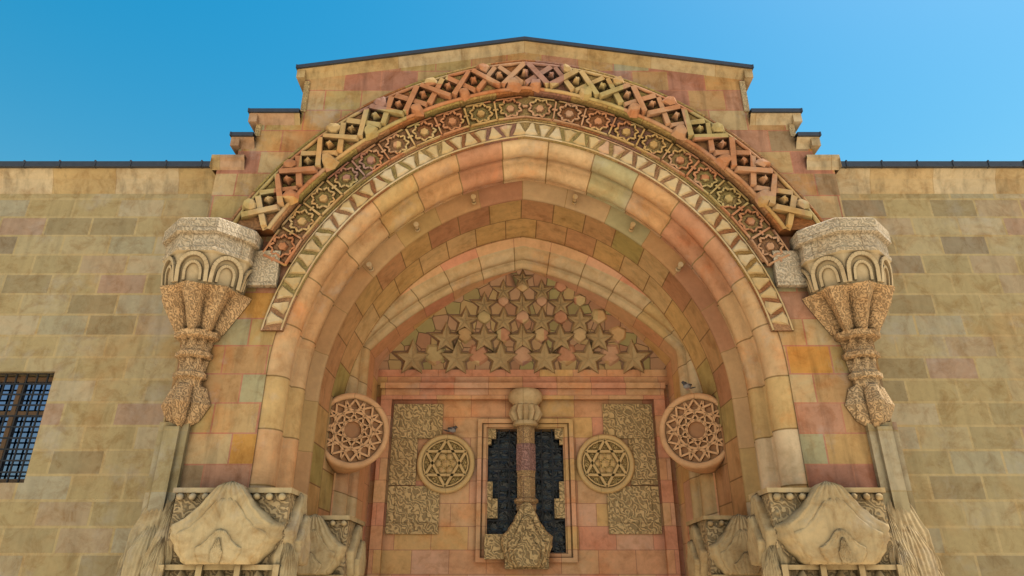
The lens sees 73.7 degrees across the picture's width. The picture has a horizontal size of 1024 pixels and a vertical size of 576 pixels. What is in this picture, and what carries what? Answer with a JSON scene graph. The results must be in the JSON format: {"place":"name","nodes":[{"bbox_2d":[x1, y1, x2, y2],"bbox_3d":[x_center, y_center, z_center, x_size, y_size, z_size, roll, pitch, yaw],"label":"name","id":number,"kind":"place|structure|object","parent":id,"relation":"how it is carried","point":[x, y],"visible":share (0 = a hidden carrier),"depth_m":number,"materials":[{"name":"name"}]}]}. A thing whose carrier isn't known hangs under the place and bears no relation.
{"place":"outdoors","nodes":[
{"label":"outdoors","id":0,"kind":"place"},
{"bbox_2d":[0,0,1023,160],"label":"sky","id":1,"kind":"structure","parent":0,"point":[81,80],"materials":[{"name":"blue"}]},
{"label":"ground","id":2,"kind":"structure","parent":0,"visible":0},
{"bbox_2d":[0,160,215,575],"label":"wall","id":3,"kind":"structure","parent":2,"relation":"on","point":[84,318],"depth_m":10.84,"materials":[{"name":"beige stone"}]},
{"bbox_2d":[0,373,54,482],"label":"wall window","id":4,"kind":"structure","parent":3,"relation":"attached to","point":[23,400],"depth_m":10.53,"materials":[{"name":"glass"}]},
{"bbox_2d":[140,422,190,515],"bbox_3d":[-4.600,5.600,7.807,0.400,8.120,0.420,0,-24,0],"label":"column shaft","id":5,"kind":"object","parent":2,"relation":"on","point":[166,467],"visible":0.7,"depth_m":9.05,"materials":[{"name":"beige stone"}]},
{"bbox_2d":[160,218,262,427],"bbox_3d":[-4.520,0.594,9.915,1.380,2.980,1.380,0,-24,0],"label":"corbel","id":6,"kind":"object","parent":5,"relation":"on","point":[207,266],"visible":0.9,"depth_m":9.69,"materials":[{"name":"beige stone"}]},
{"bbox_2d":[246,251,280,287],"bbox_3d":[-3.765,-0.273,10.291,0.530,0.570,0.160,0,-24,0],"label":"stone block","id":7,"kind":"object","parent":6,"relation":"attached to","point":[265,273],"visible":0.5,"depth_m":10.19,"materials":[{"name":"beige stone"}]},
{"bbox_2d":[115,481,365,575],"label":"capitals","id":8,"kind":"object","parent":2,"relation":"on","point":[232,528],"visible":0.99,"depth_m":8.40,"materials":[{"name":"beige stone"}]},
{"bbox_2d":[367,370,680,575],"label":"frames","id":9,"kind":"structure","parent":2,"relation":"on","point":[500,385],"depth_m":13.89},
{"bbox_2d":[330,237,718,575],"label":"arch","id":10,"kind":"structure","parent":2,"relation":"on","point":[634,309],"depth_m":13.63,"materials":[{"name":"beige stone"}]},
{"bbox_2d":[379,270,665,369],"bbox_3d":[0.220,0.651,14.181,6.100,1.907,1.000,0,-24,0],"label":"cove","id":11,"kind":"object","parent":10,"relation":"attached to","point":[421,337],"visible":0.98,"depth_m":14.30,"materials":[{"name":"beige stone"}]},
{"bbox_2d":[391,269,653,373],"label":"star carvings","id":12,"kind":"object","parent":11,"relation":"attached to","point":[563,351],"visible":0.99,"depth_m":14.24,"materials":[{"name":"beige stone"}]},
{"bbox_2d":[364,385,685,575],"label":"wall","id":13,"kind":"structure","parent":2,"relation":"on","point":[449,549],"depth_m":12.96,"materials":[{"name":"orange stone"}]},
{"bbox_2d":[417,434,474,493],"bbox_3d":[-1.300,3.447,13.421,1.140,1.140,0.115,0,-24,0],"label":"round medallion","id":14,"kind":"object","parent":13,"relation":"attached to","point":[445,463],"visible":1,"depth_m":13.40,"materials":[{"name":"beige stone"}]},
{"bbox_2d":[443,426,457,433],"bbox_3d":[-1.227,2.825,13.625,0.294,0.162,0.106,0,-24,0],"label":"pigeon","id":15,"kind":"object","parent":14,"relation":"on","point":[452,429],"visible":1,"depth_m":13.60,"materials":[{"name":"grey"}]},
{"bbox_2d":[484,502,552,569],"bbox_3d":[0.120,4.581,12.675,1.259,1.180,0.655,0,-24,0],"label":"column base","id":16,"kind":"object","parent":13,"relation":"attached to","point":[524,541],"visible":1,"depth_m":12.44,"materials":[{"name":"beige stone"}]},
{"bbox_2d":[385,404,661,533],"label":"panels","id":17,"kind":"object","parent":13,"relation":"attached to","point":[415,509],"visible":1,"depth_m":13.33,"materials":[{"name":"beige stone"}]},
{"bbox_2d":[508,387,542,510],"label":"column","id":18,"kind":"structure","parent":13,"relation":"attached to","point":[525,413],"depth_m":13.31,"materials":[{"name":"beige stone"}]},
{"bbox_2d":[487,428,565,552],"bbox_3d":[0.270,3.957,13.411,1.700,2.540,0.278,0,-24,0],"label":"grille window","id":19,"kind":"structure","parent":13,"relation":"attached to","point":[502,492],"depth_m":13.54,"materials":[{"name":"metal"}]},
{"bbox_2d":[576,434,634,493],"bbox_3d":[1.840,3.447,13.421,1.140,1.140,0.115,0,-24,0],"label":"round medallion","id":20,"kind":"object","parent":13,"relation":"attached to","point":[605,463],"visible":1,"depth_m":13.40,"materials":[{"name":"beige stone"}]},
{"bbox_2d":[164,53,891,487],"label":"portal block","id":21,"kind":"structure","parent":2,"relation":"on","point":[224,435],"depth_m":9.97,"materials":[{"name":"beige stone"}]},
{"bbox_2d":[209,36,841,174],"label":"cornices","id":22,"kind":"object","parent":21,"relation":"attached to","point":[258,118],"visible":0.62,"depth_m":11.82,"materials":[{"name":"beige stone"}]},
{"bbox_2d":[229,59,822,236],"bbox_3d":[0.220,-2.361,11.142,9.239,3.338,0.243,0,-24,0],"label":"band","id":23,"kind":"object","parent":21,"relation":"attached to","point":[797,225],"visible":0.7,"depth_m":11.09,"materials":[{"name":"brown stone"}]},
{"bbox_2d":[265,85,787,228],"bbox_3d":[0.220,-2.146,10.897,7.938,2.745,0.045,0,-24,0],"label":"rim","id":24,"kind":"object","parent":23,"relation":"attached to","point":[557,91],"visible":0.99,"depth_m":11.07,"materials":[{"name":"beige stone"}]},
{"bbox_2d":[233,62,819,223],"bbox_3d":[0.220,-2.380,11.002,9.064,3.257,0.045,0,-24,0],"label":"rim","id":25,"kind":"object","parent":23,"relation":"attached to","point":[780,179],"visible":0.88,"depth_m":11.18,"materials":[{"name":"beige stone"}]},
{"bbox_2d":[262,96,789,265],"bbox_3d":[0.219,-1.787,10.896,8.018,3.187,0.052,0,-24,0],"label":"carved arch band","id":26,"kind":"object","parent":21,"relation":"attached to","point":[597,121],"visible":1,"depth_m":11.03,"materials":[{"name":"beige stone"}]},
{"bbox_2d":[261,123,792,331],"bbox_3d":[0.220,-1.078,10.674,7.741,3.732,0.055,0,-24,0],"label":"band","id":27,"kind":"object","parent":21,"relation":"attached to","point":[276,327],"visible":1,"depth_m":10.78,"materials":[{"name":"brown stone"}]},
{"bbox_2d":[280,135,773,330],"bbox_3d":[0.220,-0.961,10.584,7.164,3.445,0.020,0,-24,0],"label":"rim","id":28,"kind":"object","parent":27,"relation":"attached to","point":[606,155],"visible":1,"depth_m":10.77,"materials":[{"name":"beige stone"}]},
{"bbox_2d":[260,121,793,330],"bbox_3d":[0.220,-1.089,10.641,7.731,3.727,0.020,0,-24,0],"label":"rim","id":29,"kind":"object","parent":27,"relation":"attached to","point":[652,161],"visible":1,"depth_m":10.83,"materials":[{"name":"beige stone"}]},
{"bbox_2d":[266,123,788,324],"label":"triangle arch trim","id":30,"kind":"structure","parent":27,"relation":"attached to","point":[627,158],"depth_m":10.76,"materials":[{"name":"beige stone"}]},
{"bbox_2d":[249,139,807,514],"bbox_3d":[0.220,3.933,10.101,7.520,13.031,2.985,0,-24,0],"label":"stone archway","id":31,"kind":"object","parent":21,"relation":"attached to","point":[705,301],"visible":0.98,"depth_m":11.35,"materials":[{"name":"beige stone"}]},
{"bbox_2d":[325,393,389,473],"bbox_3d":[-2.887,2.571,12.094,1.320,1.320,0.635,11,-26,-23],"label":"disc","id":32,"kind":"object","parent":31,"relation":"attached to","point":[359,432],"visible":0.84,"depth_m":11.89,"materials":[{"name":"beige stone"}]},
{"bbox_2d":[366,194,683,271],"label":"small pegs","id":33,"kind":"object","parent":31,"relation":"attached to","point":[473,198],"visible":1,"depth_m":11.95,"materials":[{"name":"stone"}]},
{"bbox_2d":[659,393,724,473],"bbox_3d":[3.327,2.571,12.094,1.320,1.320,0.635,-11,-26,23],"label":"disc","id":34,"kind":"object","parent":31,"relation":"attached to","point":[690,430],"visible":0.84,"depth_m":11.89,"materials":[{"name":"beige stone"}]},
{"bbox_2d":[681,381,694,389],"bbox_3d":[3.105,1.722,12.008,0.294,0.162,0.106,13,-27,-27],"label":"pigeon","id":35,"kind":"object","parent":34,"relation":"on","point":[687,385],"visible":1,"depth_m":11.97,"materials":[{"name":"grey"}]},
{"bbox_2d":[686,481,944,575],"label":"capitals","id":36,"kind":"object","parent":2,"relation":"on","point":[826,528],"visible":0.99,"depth_m":8.41,"materials":[{"name":"beige stone"}]},
{"bbox_2d":[865,422,916,512],"bbox_3d":[5.040,5.600,7.807,0.400,8.120,0.420,0,-24,0],"label":"column shaft","id":37,"kind":"object","parent":2,"relation":"on","point":[889,463],"visible":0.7,"depth_m":9.06,"materials":[{"name":"beige stone"}]},
{"bbox_2d":[789,218,894,427],"bbox_3d":[4.960,0.594,9.915,1.380,2.980,1.380,0,-24,0],"label":"corbel","id":38,"kind":"object","parent":37,"relation":"on","point":[845,265],"visible":0.94,"depth_m":9.69,"materials":[{"name":"beige stone"}]},
{"bbox_2d":[771,251,807,287],"bbox_3d":[4.205,-0.273,10.291,0.530,0.570,0.160,0,-24,0],"label":"stone block","id":39,"kind":"object","parent":38,"relation":"attached to","point":[787,273],"visible":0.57,"depth_m":10.20,"materials":[{"name":"beige stone"}]},
{"bbox_2d":[836,160,1023,575],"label":"wall","id":40,"kind":"structure","parent":2,"relation":"on","point":[949,345],"depth_m":10.80,"materials":[{"name":"beige stone"}]}
]}

